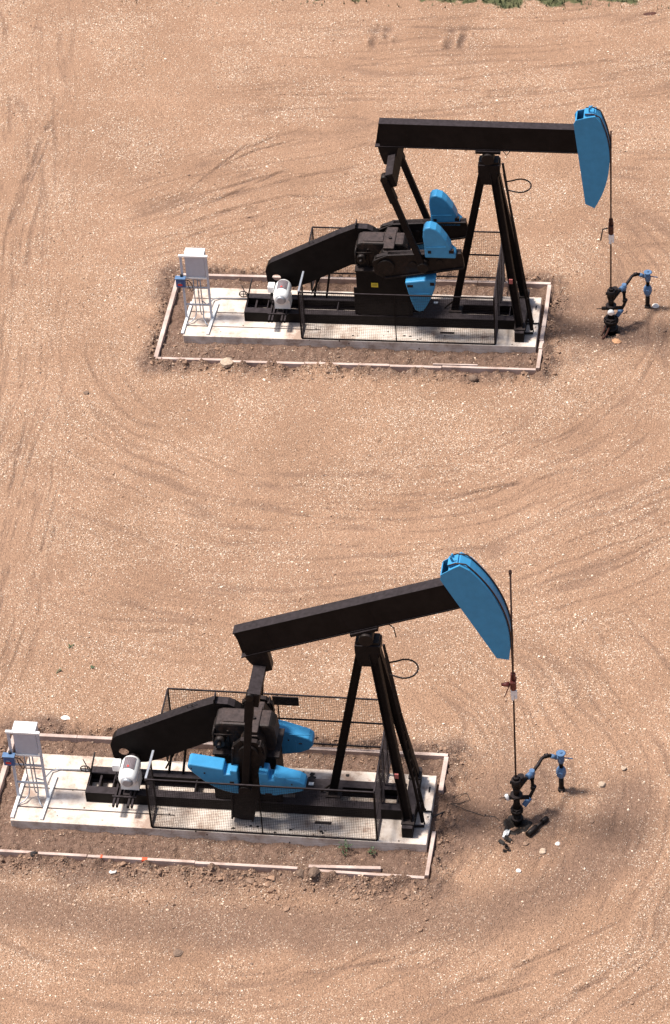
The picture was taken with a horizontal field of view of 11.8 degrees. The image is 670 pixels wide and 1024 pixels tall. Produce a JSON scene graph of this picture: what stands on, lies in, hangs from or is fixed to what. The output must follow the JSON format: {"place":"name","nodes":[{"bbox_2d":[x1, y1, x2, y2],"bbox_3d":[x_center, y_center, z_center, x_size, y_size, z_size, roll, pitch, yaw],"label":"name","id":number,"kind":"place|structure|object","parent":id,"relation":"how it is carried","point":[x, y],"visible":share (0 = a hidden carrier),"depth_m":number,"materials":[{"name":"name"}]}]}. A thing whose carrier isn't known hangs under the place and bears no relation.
{"place":"outdoors","nodes":[
{"label":"outdoors","id":0,"kind":"place"},
{"bbox_2d":[0,0,669,1023],"bbox_3d":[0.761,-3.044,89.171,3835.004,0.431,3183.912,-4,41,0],"label":"ground","id":1,"kind":"structure","parent":0,"point":[540,986],"depth_m":86.17,"materials":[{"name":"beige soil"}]},
{"bbox_2d":[30,851,37,856],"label":"rock","id":2,"kind":"object","parent":1,"relation":"on","point":[32,853],"visible":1,"depth_m":76.76,"materials":[{"name":"black stone"}]},
{"bbox_2d":[61,715,69,719],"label":"rock","id":3,"kind":"object","parent":1,"relation":"on","point":[65,717],"visible":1,"depth_m":80.44,"materials":[{"name":"white stone"}]},
{"bbox_2d":[173,949,182,955],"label":"rock","id":4,"kind":"object","parent":1,"relation":"on","point":[177,952],"visible":1,"depth_m":74.39,"materials":[{"name":"beige stone"}]},
{"bbox_2d":[10,754,436,851],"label":"concrete pad","id":5,"kind":"object","parent":1,"relation":"on","point":[69,807],"visible":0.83,"depth_m":77.46,"materials":[{"name":"white concrete"}]},
{"bbox_2d":[2,721,88,819],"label":"control rack","id":6,"kind":"object","parent":5,"relation":"on","point":[26,734],"visible":1,"depth_m":77.15,"materials":[{"name":"white metal"}]},
{"bbox_2d":[144,688,390,840],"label":"safety cage","id":7,"kind":"object","parent":5,"relation":"on","point":[287,700],"visible":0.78,"depth_m":76.63,"materials":[{"name":"black paint"}]},
{"bbox_2d":[80,552,516,837],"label":"pumpjack","id":8,"kind":"object","parent":5,"relation":"on","point":[252,737],"visible":0.97,"depth_m":75.79,"materials":[{"name":"black paint"}]},
{"bbox_2d":[418,810,444,817],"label":"cable","id":9,"kind":"object","parent":5,"relation":"on","point":[432,813],"visible":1,"depth_m":77.05,"materials":[{"name":"black rubber"}]},
{"bbox_2d":[0,733,448,879],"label":"timber border","id":10,"kind":"object","parent":1,"relation":"on","point":[352,871],"visible":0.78,"depth_m":76.72,"materials":[{"name":"brown wood"}]},
{"bbox_2d":[220,357,232,367],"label":"rock","id":11,"kind":"object","parent":1,"relation":"on","point":[226,362],"visible":1,"depth_m":90.54,"materials":[{"name":"stone"}]},
{"bbox_2d":[296,869,303,877],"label":"rock","id":12,"kind":"object","parent":1,"relation":"on","point":[300,873],"visible":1,"depth_m":75.84,"materials":[{"name":"beige stone"}]},
{"bbox_2d":[308,866,319,877],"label":"rock","id":13,"kind":"object","parent":1,"relation":"on","point":[314,871],"visible":1,"depth_m":75.76,"materials":[{"name":"beige stone"}]},
{"bbox_2d":[0,261,665,932],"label":"soil clods","id":14,"kind":"object","parent":1,"relation":"on","point":[248,879],"visible":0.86,"depth_m":76.62,"materials":[{"name":"soil"}]},
{"bbox_2d":[338,839,351,855],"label":"weed","id":15,"kind":"object","parent":1,"relation":"on","point":[346,846],"visible":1,"depth_m":76.46,"materials":[{"name":"green plant"}]},
{"bbox_2d":[154,273,550,374],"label":"timber border","id":16,"kind":"object","parent":1,"relation":"on","point":[469,368],"visible":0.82,"depth_m":91.00,"materials":[{"name":"brown wood"}]},
{"bbox_2d":[183,288,541,353],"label":"concrete pad","id":17,"kind":"object","parent":1,"relation":"on","point":[230,325],"visible":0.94,"depth_m":91.35,"materials":[{"name":"white concrete"}]},
{"bbox_2d":[175,248,246,334],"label":"control rack","id":18,"kind":"object","parent":17,"relation":"on","point":[196,265],"visible":1,"depth_m":91.11,"materials":[{"name":"white metal"}]},
{"bbox_2d":[297,226,504,344],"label":"safety cage","id":19,"kind":"object","parent":17,"relation":"on","point":[499,286],"visible":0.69,"depth_m":90.48,"materials":[{"name":"black paint"}]},
{"bbox_2d":[239,105,613,341],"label":"pumpjack","id":20,"kind":"object","parent":17,"relation":"on","point":[384,258],"visible":0.96,"depth_m":89.65,"materials":[{"name":"black paint"}]},
{"bbox_2d":[122,0,668,10],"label":"grass","id":21,"kind":"structure","parent":1,"relation":"on","point":[505,3],"depth_m":104.05,"materials":[{"name":"plant"}]},
{"bbox_2d":[469,374,477,381],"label":"rock","id":22,"kind":"object","parent":1,"relation":"on","point":[473,378],"visible":1,"depth_m":89.62,"materials":[{"name":"beige stone"}]},
{"bbox_2d":[445,793,504,825],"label":"cable","id":23,"kind":"object","parent":1,"relation":"on","point":[468,810],"visible":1,"depth_m":77.36,"materials":[{"name":"black rubber"}]},
{"bbox_2d":[498,835,511,852],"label":"oily rag","id":24,"kind":"object","parent":1,"relation":"on","point":[507,838],"visible":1,"depth_m":76.44,"materials":[{"name":"fabric"}]},
{"bbox_2d":[502,829,509,838],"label":"work glove","id":25,"kind":"object","parent":1,"relation":"on","point":[505,832],"visible":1,"depth_m":76.65,"materials":[{"name":"white fabric"}]},
{"bbox_2d":[503,815,532,835],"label":"oily soil","id":26,"kind":"structure","parent":1,"relation":"on","point":[524,825],"depth_m":76.95,"materials":[{"name":"soil"}]},
{"bbox_2d":[499,750,572,825],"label":"wellhead","id":27,"kind":"object","parent":1,"relation":"on","point":[517,783],"visible":1,"depth_m":76.69,"materials":[{"name":"black paint"}]},
{"bbox_2d":[525,816,548,836],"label":"pipe piece","id":28,"kind":"object","parent":1,"relation":"on","point":[532,830],"visible":1,"depth_m":76.62,"materials":[{"name":"black paint"}]},
{"bbox_2d":[539,848,545,853],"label":"rock","id":29,"kind":"object","parent":1,"relation":"on","point":[542,851],"visible":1,"depth_m":76.17,"materials":[{"name":"stone"}]},
{"bbox_2d":[598,781,605,787],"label":"rock","id":30,"kind":"object","parent":1,"relation":"on","point":[601,784],"visible":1,"depth_m":77.67,"materials":[{"name":"stone"}]},
{"bbox_2d":[604,331,619,337],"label":"oily soil","id":31,"kind":"structure","parent":1,"relation":"on","point":[614,335],"depth_m":90.93,"materials":[{"name":"soil"}]},
{"bbox_2d":[612,338,620,343],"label":"rock","id":32,"kind":"object","parent":1,"relation":"on","point":[615,340],"visible":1,"depth_m":90.53,"materials":[{"name":"orange stone"}]},
{"bbox_2d":[597,270,657,339],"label":"wellhead","id":33,"kind":"object","parent":1,"relation":"on","point":[611,320],"visible":1,"depth_m":90.74,"materials":[{"name":"black paint"}]},
{"bbox_2d":[643,12,655,14],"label":"rock","id":34,"kind":"object","parent":1,"relation":"on","point":[651,13],"visible":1,"depth_m":103.23,"materials":[{"name":"stone"}]}
]}

